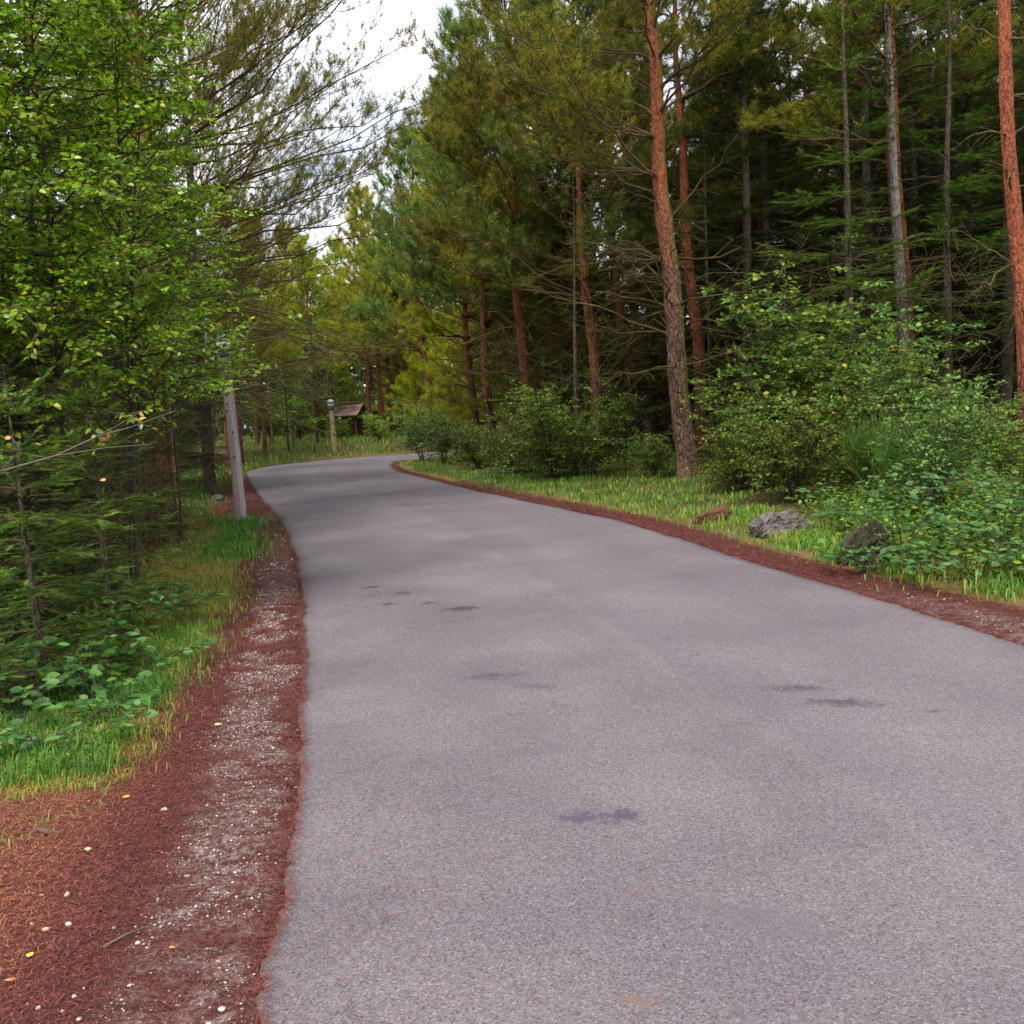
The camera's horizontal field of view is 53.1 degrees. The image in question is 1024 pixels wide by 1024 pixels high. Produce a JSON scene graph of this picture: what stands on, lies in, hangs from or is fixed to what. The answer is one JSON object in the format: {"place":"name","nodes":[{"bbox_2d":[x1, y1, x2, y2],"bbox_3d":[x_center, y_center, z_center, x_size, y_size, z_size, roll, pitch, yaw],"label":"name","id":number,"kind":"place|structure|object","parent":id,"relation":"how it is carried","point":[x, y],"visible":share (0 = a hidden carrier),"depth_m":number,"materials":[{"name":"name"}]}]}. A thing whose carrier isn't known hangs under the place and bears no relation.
{"place":"outdoors","nodes":[
{"label":"outdoors","id":0,"kind":"place"},
{"bbox_2d":[0,0,998,426],"label":"sky","id":1,"kind":"structure","parent":0,"point":[401,66],"materials":[{"name":"white"}]},
{"bbox_2d":[0,403,1023,1023],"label":"ground","id":2,"kind":"structure","parent":0,"point":[962,613],"depth_m":4.25,"materials":[{"name":"soil"}]},
{"bbox_2d":[0,545,66,717],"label":"spruce sapling","id":3,"kind":"object","parent":2,"relation":"on","point":[2,579],"visible":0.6,"depth_m":5.96,"materials":[{"name":"green plant"}]},
{"bbox_2d":[15,0,73,582],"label":"young tree","id":4,"kind":"object","parent":2,"relation":"on","point":[33,491],"visible":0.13,"depth_m":9.38,"materials":[{"name":"green plant"}]},
{"bbox_2d":[0,636,116,720],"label":"bramble","id":5,"kind":"object","parent":2,"relation":"on","point":[50,679],"visible":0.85,"depth_m":5.87,"materials":[{"name":"green plant"}]},
{"bbox_2d":[0,321,137,651],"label":"spruce sapling","id":6,"kind":"object","parent":2,"relation":"on","point":[10,496],"visible":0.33,"depth_m":8.01,"materials":[{"name":"green plant"}]},
{"bbox_2d":[0,620,155,698],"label":"bramble","id":7,"kind":"object","parent":2,"relation":"on","point":[106,649],"visible":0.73,"depth_m":6.23,"materials":[{"name":"green plant"}]},
{"bbox_2d":[0,694,159,760],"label":"bramble","id":8,"kind":"object","parent":2,"relation":"on","point":[144,699],"visible":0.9,"depth_m":5.26,"materials":[{"name":"green plant"}]},
{"bbox_2d":[0,30,162,640],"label":"birch tree","id":9,"kind":"object","parent":2,"relation":"on","point":[11,311],"visible":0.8,"depth_m":7.83,"materials":[{"name":"green plant"}]},
{"bbox_2d":[0,1,178,616],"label":"birch tree","id":10,"kind":"object","parent":2,"relation":"on","point":[12,159],"visible":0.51,"depth_m":8.41,"materials":[{"name":"green plant"}]},
{"bbox_2d":[0,0,182,403],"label":"birch tree","id":11,"kind":"object","parent":2,"relation":"on","point":[68,62],"visible":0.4,"depth_m":8.32,"materials":[{"name":"green plant"}]},
{"bbox_2d":[0,333,186,644],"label":"spruce sapling","id":12,"kind":"object","parent":2,"relation":"on","point":[36,375],"visible":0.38,"depth_m":8.28,"materials":[{"name":"green plant"}]},
{"bbox_2d":[0,366,192,704],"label":"spruce sapling","id":13,"kind":"object","parent":2,"relation":"on","point":[34,590],"visible":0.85,"depth_m":6.54,"materials":[{"name":"green plant"}]},
{"bbox_2d":[32,670,161,723],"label":"bramble","id":14,"kind":"object","parent":2,"relation":"on","point":[101,694],"visible":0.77,"depth_m":5.81,"materials":[{"name":"green plant"}]},
{"bbox_2d":[0,1,205,523],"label":"birch tree","id":15,"kind":"object","parent":2,"relation":"on","point":[44,96],"visible":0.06,"depth_m":11.08,"materials":[{"name":"green plant"}]},
{"bbox_2d":[30,578,181,643],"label":"bramble","id":16,"kind":"object","parent":2,"relation":"on","point":[156,597],"visible":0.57,"depth_m":7.67,"materials":[{"name":"green plant"}]},
{"bbox_2d":[3,376,215,655],"bbox_3d":[-3.146,0.147,7.740,1.703,2.321,1.635,-1,6,21],"label":"spruce sapling","id":17,"kind":"object","parent":2,"relation":"on","point":[104,561],"visible":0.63,"depth_m":7.82,"materials":[{"name":"green plant"}]},
{"bbox_2d":[0,0,227,532],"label":"birch tree","id":18,"kind":"object","parent":2,"relation":"on","point":[66,174],"visible":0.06,"depth_m":12.48,"materials":[{"name":"green plant"}]},
{"bbox_2d":[0,0,262,576],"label":"birch tree","id":19,"kind":"object","parent":2,"relation":"on","point":[100,102],"visible":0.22,"depth_m":10.66,"materials":[{"name":"green plant"}]},
{"bbox_2d":[0,0,282,610],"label":"birch tree","id":20,"kind":"object","parent":2,"relation":"on","point":[162,121],"visible":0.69,"depth_m":8.91,"materials":[{"name":"green plant"}]},
{"bbox_2d":[40,0,248,526],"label":"birch tree","id":21,"kind":"object","parent":2,"relation":"on","point":[112,76],"visible":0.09,"depth_m":14.62,"materials":[{"name":"green plant"}]},
{"bbox_2d":[0,0,312,622],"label":"birch tree","id":22,"kind":"object","parent":2,"relation":"on","point":[89,190],"visible":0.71,"depth_m":8.35,"materials":[{"name":"green plant"}]},
{"bbox_2d":[54,26,276,545],"bbox_3d":[-4.774,-2.961,13.871,3.076,7.184,2.955,-6,6,-22],"label":"birch tree","id":23,"kind":"object","parent":2,"relation":"on","point":[172,270],"visible":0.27,"depth_m":14.05,"materials":[{"name":"green plant"}]},
{"bbox_2d":[79,6,252,475],"bbox_3d":[-8.425,-6.050,23.307,4.450,12.280,4.702,-7,8,-30],"label":"spruce tree","id":24,"kind":"object","parent":2,"relation":"on","point":[201,422],"visible":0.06,"depth_m":23.98,"materials":[{"name":"green plant"}]},
{"bbox_2d":[20,0,397,493],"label":"pine tree","id":25,"kind":"object","parent":2,"relation":"on","point":[210,478],"visible":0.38,"depth_m":24.54,"materials":[{"name":"green plant"}]},
{"bbox_2d":[1,0,453,517],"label":"pine tree","id":26,"kind":"object","parent":2,"relation":"on","point":[306,6],"visible":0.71,"depth_m":17.78,"materials":[{"name":"green plant"}]},
{"bbox_2d":[216,334,246,521],"bbox_3d":[-4.635,-1.228,17.015,0.256,3.423,0.256,-7,7,-23],"label":"lamp post","id":27,"kind":"object","parent":2,"relation":"on","point":[236,468],"visible":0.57,"depth_m":16.98,"materials":[{"name":"grey wood"}]},
{"bbox_2d":[182,199,293,465],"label":"pine tree","id":28,"kind":"object","parent":2,"relation":"on","point":[265,334],"visible":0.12,"depth_m":39.43,"materials":[{"name":"green plant"}]},
{"bbox_2d":[162,86,315,473],"bbox_3d":[-9.558,-7.434,33.059,6.035,13.146,5.489,-1,6,29],"label":"pine tree","id":29,"kind":"object","parent":2,"relation":"on","point":[236,284],"visible":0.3,"depth_m":32.83,"materials":[{"name":"green plant"}]},
{"bbox_2d":[226,208,303,457],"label":"pine tree","id":30,"kind":"object","parent":2,"relation":"on","point":[264,440],"visible":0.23,"depth_m":43.57,"materials":[{"name":"green plant"}]},
{"bbox_2d":[267,232,348,439],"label":"pine tree","id":31,"kind":"object","parent":2,"relation":"on","point":[304,286],"visible":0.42,"depth_m":54.86,"materials":[{"name":"green plant"}]},
{"bbox_2d":[275,292,349,442],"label":"broadleaf tree","id":32,"kind":"object","parent":2,"relation":"on","point":[313,367],"visible":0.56,"depth_m":50.42,"materials":[{"name":"green plant"}]},
{"bbox_2d":[313,182,417,439],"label":"pine tree","id":33,"kind":"object","parent":2,"relation":"on","point":[346,253],"visible":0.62,"depth_m":50.35,"materials":[{"name":"green plant"}]},
{"bbox_2d":[333,119,471,451],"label":"pine tree","id":34,"kind":"object","parent":2,"relation":"on","point":[374,308],"visible":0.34,"depth_m":42.88,"materials":[{"name":"green plant"}]},
{"bbox_2d":[383,400,447,460],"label":"shrub","id":35,"kind":"object","parent":2,"relation":"on","point":[416,446],"visible":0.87,"depth_m":35.66,"materials":[{"name":"green plant"}]},
{"bbox_2d":[384,330,463,444],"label":"young pine","id":36,"kind":"object","parent":2,"relation":"on","point":[409,378],"visible":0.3,"depth_m":46.37,"materials":[{"name":"green plant"}]},
{"bbox_2d":[414,407,467,463],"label":"shrub","id":37,"kind":"object","parent":2,"relation":"on","point":[441,443],"visible":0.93,"depth_m":32.66,"materials":[{"name":"green plant"}]},
{"bbox_2d":[403,307,498,456],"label":"young pine","id":38,"kind":"object","parent":2,"relation":"on","point":[445,345],"visible":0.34,"depth_m":37.24,"materials":[{"name":"green plant"}]},
{"bbox_2d":[379,74,526,443],"bbox_3d":[-1.723,-9.067,38.575,6.865,14.642,6.436,-1,6,19],"label":"pine tree","id":39,"kind":"object","parent":2,"relation":"on","point":[389,324],"visible":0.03,"depth_m":37.67,"materials":[{"name":"green plant"}]},
{"bbox_2d":[391,86,534,460],"bbox_3d":[-1.559,-7.362,32.310,4.746,12.180,4.912,-1,6,20],"label":"pine tree","id":40,"kind":"object","parent":2,"relation":"on","point":[429,324],"visible":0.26,"depth_m":32.26,"materials":[{"name":"green plant"}]},
{"bbox_2d":[446,418,506,468],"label":"shrub","id":41,"kind":"object","parent":2,"relation":"on","point":[472,453],"visible":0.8,"depth_m":28.80,"materials":[{"name":"green plant"}]},
{"bbox_2d":[373,0,589,462],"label":"pine tree","id":42,"kind":"object","parent":2,"relation":"on","point":[457,30],"visible":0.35,"depth_m":30.04,"materials":[{"name":"green plant"}]},
{"bbox_2d":[434,292,545,445],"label":"young pine","id":43,"kind":"object","parent":2,"relation":"on","point":[456,411],"visible":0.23,"depth_m":34.23,"materials":[{"name":"green plant"}]},
{"bbox_2d":[381,0,620,466],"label":"pine tree","id":44,"kind":"object","parent":2,"relation":"on","point":[472,92],"visible":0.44,"depth_m":25.75,"materials":[{"name":"green plant"}]},
{"bbox_2d":[462,402,551,473],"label":"shrub","id":45,"kind":"object","parent":2,"relation":"on","point":[489,447],"visible":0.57,"depth_m":25.20,"materials":[{"name":"green plant"}]},
{"bbox_2d":[51,271,963,445],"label":"distant wood","id":46,"kind":"object","parent":2,"relation":"on","point":[245,430],"depth_m":80.95,"materials":[{"name":"green plant"}]},
{"bbox_2d":[0,202,1016,594],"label":"twig thicket","id":47,"kind":"object","parent":2,"relation":"on","point":[146,480],"visible":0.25,"depth_m":17.77,"materials":[{"name":"green plant"}]},
{"bbox_2d":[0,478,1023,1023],"bbox_3d":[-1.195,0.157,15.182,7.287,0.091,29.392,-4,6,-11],"label":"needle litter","id":48,"kind":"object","parent":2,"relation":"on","point":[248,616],"visible":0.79,"depth_m":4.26,"materials":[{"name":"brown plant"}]},
{"bbox_2d":[0,513,1023,1023],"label":"gravel","id":49,"kind":"structure","parent":2,"relation":"on","point":[258,673],"depth_m":4.98,"materials":[{"name":"grey gravel"}]},
{"bbox_2d":[1,425,1023,777],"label":"undergrowth","id":50,"kind":"object","parent":2,"relation":"on","point":[923,533],"visible":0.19,"depth_m":11.57,"materials":[{"name":"green plant"}]},
{"bbox_2d":[458,258,601,453],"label":"young pine","id":51,"kind":"object","parent":2,"relation":"on","point":[499,319],"visible":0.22,"depth_m":30.12,"materials":[{"name":"green plant"}]},
{"bbox_2d":[426,0,648,458],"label":"pine tree","id":52,"kind":"object","parent":2,"relation":"on","point":[522,215],"visible":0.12,"depth_m":27.54,"materials":[{"name":"green plant"}]},
{"bbox_2d":[484,368,611,478],"bbox_3d":[0.750,-1.896,22.858,2.779,2.527,2.763,2,8,44],"label":"shrub","id":53,"kind":"object","parent":2,"relation":"on","point":[531,429],"visible":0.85,"depth_m":22.64,"materials":[{"name":"green plant"}]},
{"bbox_2d":[435,0,708,466],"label":"pine tree","id":54,"kind":"object","parent":2,"relation":"on","point":[512,240],"visible":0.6,"depth_m":24.04,"materials":[{"name":"green plant"}]},
{"bbox_2d":[491,202,655,453],"bbox_3d":[1.752,-5.013,28.642,4.572,7.552,4.347,0,7,32],"label":"young pine","id":55,"kind":"object","parent":2,"relation":"on","point":[559,306],"visible":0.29,"depth_m":27.96,"materials":[{"name":"green plant"}]},
{"bbox_2d":[516,322,641,453],"bbox_3d":[1.679,-3.094,26.811,3.475,3.909,2.778,-2,6,16],"label":"shrub","id":56,"kind":"object","parent":2,"relation":"on","point":[582,381],"visible":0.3,"depth_m":26.66,"materials":[{"name":"green plant"}]},
{"bbox_2d":[538,383,645,476],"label":"shrub","id":57,"kind":"object","parent":2,"relation":"on","point":[598,436],"visible":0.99,"depth_m":22.04,"materials":[{"name":"green plant"}]},
{"bbox_2d":[520,0,696,452],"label":"pine tree","id":58,"kind":"object","parent":2,"relation":"on","point":[626,137],"visible":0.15,"depth_m":27.33,"materials":[{"name":"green plant"}]},
{"bbox_2d":[563,0,708,442],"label":"pine tree","id":59,"kind":"object","parent":2,"relation":"on","point":[677,192],"visible":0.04,"depth_m":32.37,"materials":[{"name":"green plant"}]},
{"bbox_2d":[454,0,841,480],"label":"pine tree","id":60,"kind":"object","parent":2,"relation":"on","point":[580,44],"visible":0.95,"depth_m":19.43,"materials":[{"name":"green plant"}]},
{"bbox_2d":[621,426,675,477],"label":"shrub","id":61,"kind":"object","parent":2,"relation":"on","point":[655,463],"visible":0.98,"depth_m":20.47,"materials":[{"name":"green plant"}]},
{"bbox_2d":[577,202,722,444],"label":"young pine","id":62,"kind":"object","parent":2,"relation":"on","point":[661,360],"visible":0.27,"depth_m":28.43,"materials":[{"name":"green plant"}]},
{"bbox_2d":[584,0,783,456],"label":"pine tree","id":63,"kind":"object","parent":2,"relation":"on","point":[684,189],"visible":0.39,"depth_m":23.89,"materials":[{"name":"green plant"}]},
{"bbox_2d":[646,1,806,411],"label":"spruce tree","id":64,"kind":"object","parent":2,"relation":"on","point":[713,260],"visible":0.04,"depth_m":27.98,"materials":[{"name":"green plant"}]},
{"bbox_2d":[630,0,828,447],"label":"spruce tree","id":65,"kind":"object","parent":2,"relation":"on","point":[724,130],"visible":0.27,"depth_m":25.65,"materials":[{"name":"green plant"}]},
{"bbox_2d":[685,402,787,492],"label":"shrub","id":66,"kind":"object","parent":2,"relation":"on","point":[741,481],"visible":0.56,"depth_m":16.88,"materials":[{"name":"green plant"}]},
{"bbox_2d":[634,0,859,450],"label":"spruce tree","id":67,"kind":"object","parent":2,"relation":"on","point":[745,211],"visible":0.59,"depth_m":21.19,"materials":[{"name":"green plant"}]},
{"bbox_2d":[670,0,825,410],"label":"pine tree","id":68,"kind":"object","parent":2,"relation":"on","point":[794,59],"visible":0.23,"depth_m":24.57,"materials":[{"name":"green plant"}]},
{"bbox_2d":[684,0,845,423],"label":"spruce tree","id":69,"kind":"object","parent":2,"relation":"on","point":[766,226],"visible":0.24,"depth_m":23.71,"materials":[{"name":"green plant"}]},
{"bbox_2d":[680,342,851,485],"bbox_3d":[4.229,-1.580,17.128,2.779,2.527,2.763,-2,6,10],"label":"shrub","id":70,"kind":"object","parent":2,"relation":"on","point":[709,393],"visible":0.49,"depth_m":16.74,"materials":[{"name":"green plant"}]},
{"bbox_2d":[749,508,811,539],"bbox_3d":[3.057,0.177,11.788,0.660,0.424,0.571,-9,8,-42],"label":"boulder","id":71,"kind":"object","parent":2,"relation":"on","point":[767,522],"visible":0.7,"depth_m":11.68,"materials":[{"name":"stone"}]},
{"bbox_2d":[715,373,860,502],"bbox_3d":[3.996,-0.991,14.727,2.106,1.915,2.094,0,7,33],"label":"shrub","id":72,"kind":"object","parent":2,"relation":"on","point":[782,453],"visible":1,"depth_m":14.56,"materials":[{"name":"green plant"}]},
{"bbox_2d":[740,8,862,442],"bbox_3d":[7.022,-6.856,25.813,4.330,11.310,4.099,-2,6,16],"label":"spruce tree","id":73,"kind":"object","parent":2,"relation":"on","point":[784,19],"visible":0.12,"depth_m":25.45,"materials":[{"name":"green plant"}]},
{"bbox_2d":[697,254,912,483],"bbox_3d":[4.869,-2.265,16.544,3.475,3.909,2.778,2,8,42],"label":"shrub","id":74,"kind":"object","parent":2,"relation":"on","point":[783,343],"visible":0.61,"depth_m":16.34,"materials":[{"name":"green plant"}]},
{"bbox_2d":[735,0,884,439],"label":"pine tree","id":75,"kind":"object","parent":2,"relation":"on","point":[821,47],"visible":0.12,"depth_m":25.77,"materials":[{"name":"green plant"}]},
{"bbox_2d":[752,0,950,466],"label":"fir tree","id":76,"kind":"object","parent":2,"relation":"on","point":[848,234],"visible":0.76,"depth_m":18.38,"materials":[{"name":"green plant"}]},
{"bbox_2d":[836,521,891,566],"bbox_3d":[3.355,0.336,9.629,0.423,0.501,0.710,2,8,41],"label":"boulder","id":77,"kind":"object","parent":2,"relation":"on","point":[864,536],"visible":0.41,"depth_m":9.47,"materials":[{"name":"stone"}]},
{"bbox_2d":[832,409,912,493],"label":"broom bush","id":78,"kind":"object","parent":2,"relation":"on","point":[862,456],"visible":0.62,"depth_m":13.94,"materials":[{"name":"green plant"}]},
{"bbox_2d":[812,538,933,572],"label":"bramble","id":79,"kind":"object","parent":2,"relation":"on","point":[869,555],"visible":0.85,"depth_m":8.99,"materials":[{"name":"green plant"}]},
{"bbox_2d":[728,0,1023,451],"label":"pine tree","id":80,"kind":"object","parent":2,"relation":"on","point":[957,44],"visible":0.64,"depth_m":20.23,"materials":[{"name":"green plant"}]},
{"bbox_2d":[761,0,991,431],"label":"spruce tree","id":81,"kind":"object","parent":2,"relation":"on","point":[866,182],"visible":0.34,"depth_m":21.19,"materials":[{"name":"green plant"}]},
{"bbox_2d":[802,325,953,483],"bbox_3d":[5.308,-1.470,15.129,2.211,2.488,1.768,0,7,33],"label":"shrub","id":82,"kind":"object","parent":2,"relation":"on","point":[856,399],"visible":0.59,"depth_m":14.99,"materials":[{"name":"green plant"}]},
{"bbox_2d":[762,0,995,402],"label":"spruce tree","id":83,"kind":"object","parent":2,"relation":"on","point":[876,231],"visible":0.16,"depth_m":22.81,"materials":[{"name":"green plant"}]},
{"bbox_2d":[801,498,961,559],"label":"bramble","id":84,"kind":"object","parent":2,"relation":"on","point":[929,518],"visible":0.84,"depth_m":9.35,"materials":[{"name":"green plant"}]},
{"bbox_2d":[788,301,989,454],"bbox_3d":[6.211,-2.053,17.052,2.874,3.056,3.120,-7,7,-36],"label":"shrub","id":85,"kind":"object","parent":2,"relation":"on","point":[873,306],"visible":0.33,"depth_m":16.55,"materials":[{"name":"green plant"}]},
{"bbox_2d":[864,427,933,505],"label":"broom bush","id":86,"kind":"object","parent":2,"relation":"on","point":[892,453],"visible":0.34,"depth_m":13.18,"materials":[{"name":"green plant"}]},
{"bbox_2d":[839,0,963,432],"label":"spruce tree","id":87,"kind":"object","parent":2,"relation":"on","point":[895,208],"visible":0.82,"depth_m":18.99,"materials":[{"name":"grey plant"}]},
{"bbox_2d":[842,0,998,435],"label":"spruce tree","id":88,"kind":"object","parent":2,"relation":"on","point":[910,18],"visible":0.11,"depth_m":25.55,"materials":[{"name":"green plant"}]},
{"bbox_2d":[852,0,1014,392],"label":"spruce tree","id":89,"kind":"object","parent":2,"relation":"on","point":[938,136],"visible":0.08,"depth_m":26.59,"materials":[{"name":"green plant"}]},
{"bbox_2d":[854,366,1015,510],"bbox_3d":[5.075,-0.833,12.267,1.782,1.894,1.934,0,7,33],"label":"shrub","id":90,"kind":"object","parent":2,"relation":"on","point":[921,459],"visible":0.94,"depth_m":12.14,"materials":[{"name":"green plant"}]},
{"bbox_2d":[857,0,1022,451],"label":"fir tree","id":91,"kind":"object","parent":2,"relation":"on","point":[946,187],"visible":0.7,"depth_m":19.80,"materials":[{"name":"green plant"}]},
{"bbox_2d":[860,458,1022,526],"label":"bramble","id":92,"kind":"object","parent":2,"relation":"on","point":[895,466],"visible":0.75,"depth_m":11.37,"materials":[{"name":"green plant"}]},
{"bbox_2d":[885,473,1023,555],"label":"bramble","id":93,"kind":"object","parent":2,"relation":"on","point":[943,489],"visible":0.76,"depth_m":9.28,"materials":[{"name":"green plant"}]},
{"bbox_2d":[887,0,1023,437],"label":"spruce tree","id":94,"kind":"object","parent":2,"relation":"on","point":[968,166],"visible":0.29,"depth_m":22.86,"materials":[{"name":"green plant"}]},
{"bbox_2d":[888,531,1023,581],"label":"bramble","id":95,"kind":"object","parent":2,"relation":"on","point":[942,566],"visible":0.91,"depth_m":8.24,"materials":[{"name":"green plant"}]},
{"bbox_2d":[907,0,1023,439],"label":"spruce tree","id":96,"kind":"object","parent":2,"relation":"on","point":[1007,339],"visible":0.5,"depth_m":21.23,"materials":[{"name":"green plant"}]},
{"bbox_2d":[911,374,1023,467],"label":"shrub","id":97,"kind":"object","parent":2,"relation":"on","point":[1009,403],"visible":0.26,"depth_m":16.42,"materials":[{"name":"green plant"}]},
{"bbox_2d":[923,473,1023,546],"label":"bramble","id":98,"kind":"object","parent":2,"relation":"on","point":[936,476],"visible":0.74,"depth_m":9.40,"materials":[{"name":"green plant"}]},
{"bbox_2d":[929,0,1023,467],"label":"pine tree","id":99,"kind":"object","parent":2,"relation":"on","point":[1004,39],"visible":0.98,"depth_m":16.03,"materials":[{"name":"red plant"}]},
{"bbox_2d":[944,392,1023,486],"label":"shrub","id":100,"kind":"object","parent":2,"relation":"on","point":[1005,449],"visible":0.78,"depth_m":13.58,"materials":[{"name":"green plant"}]},
{"bbox_2d":[0,431,1023,853],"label":"grass","id":101,"kind":"structure","parent":0,"point":[236,543],"depth_m":9.63,"materials":[{"name":"green plant"}]},
{"bbox_2d":[246,425,1023,1023],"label":"road","id":102,"kind":"structure","parent":0,"point":[928,925],"depth_m":4.28,"materials":[{"name":"grey asphalt"}]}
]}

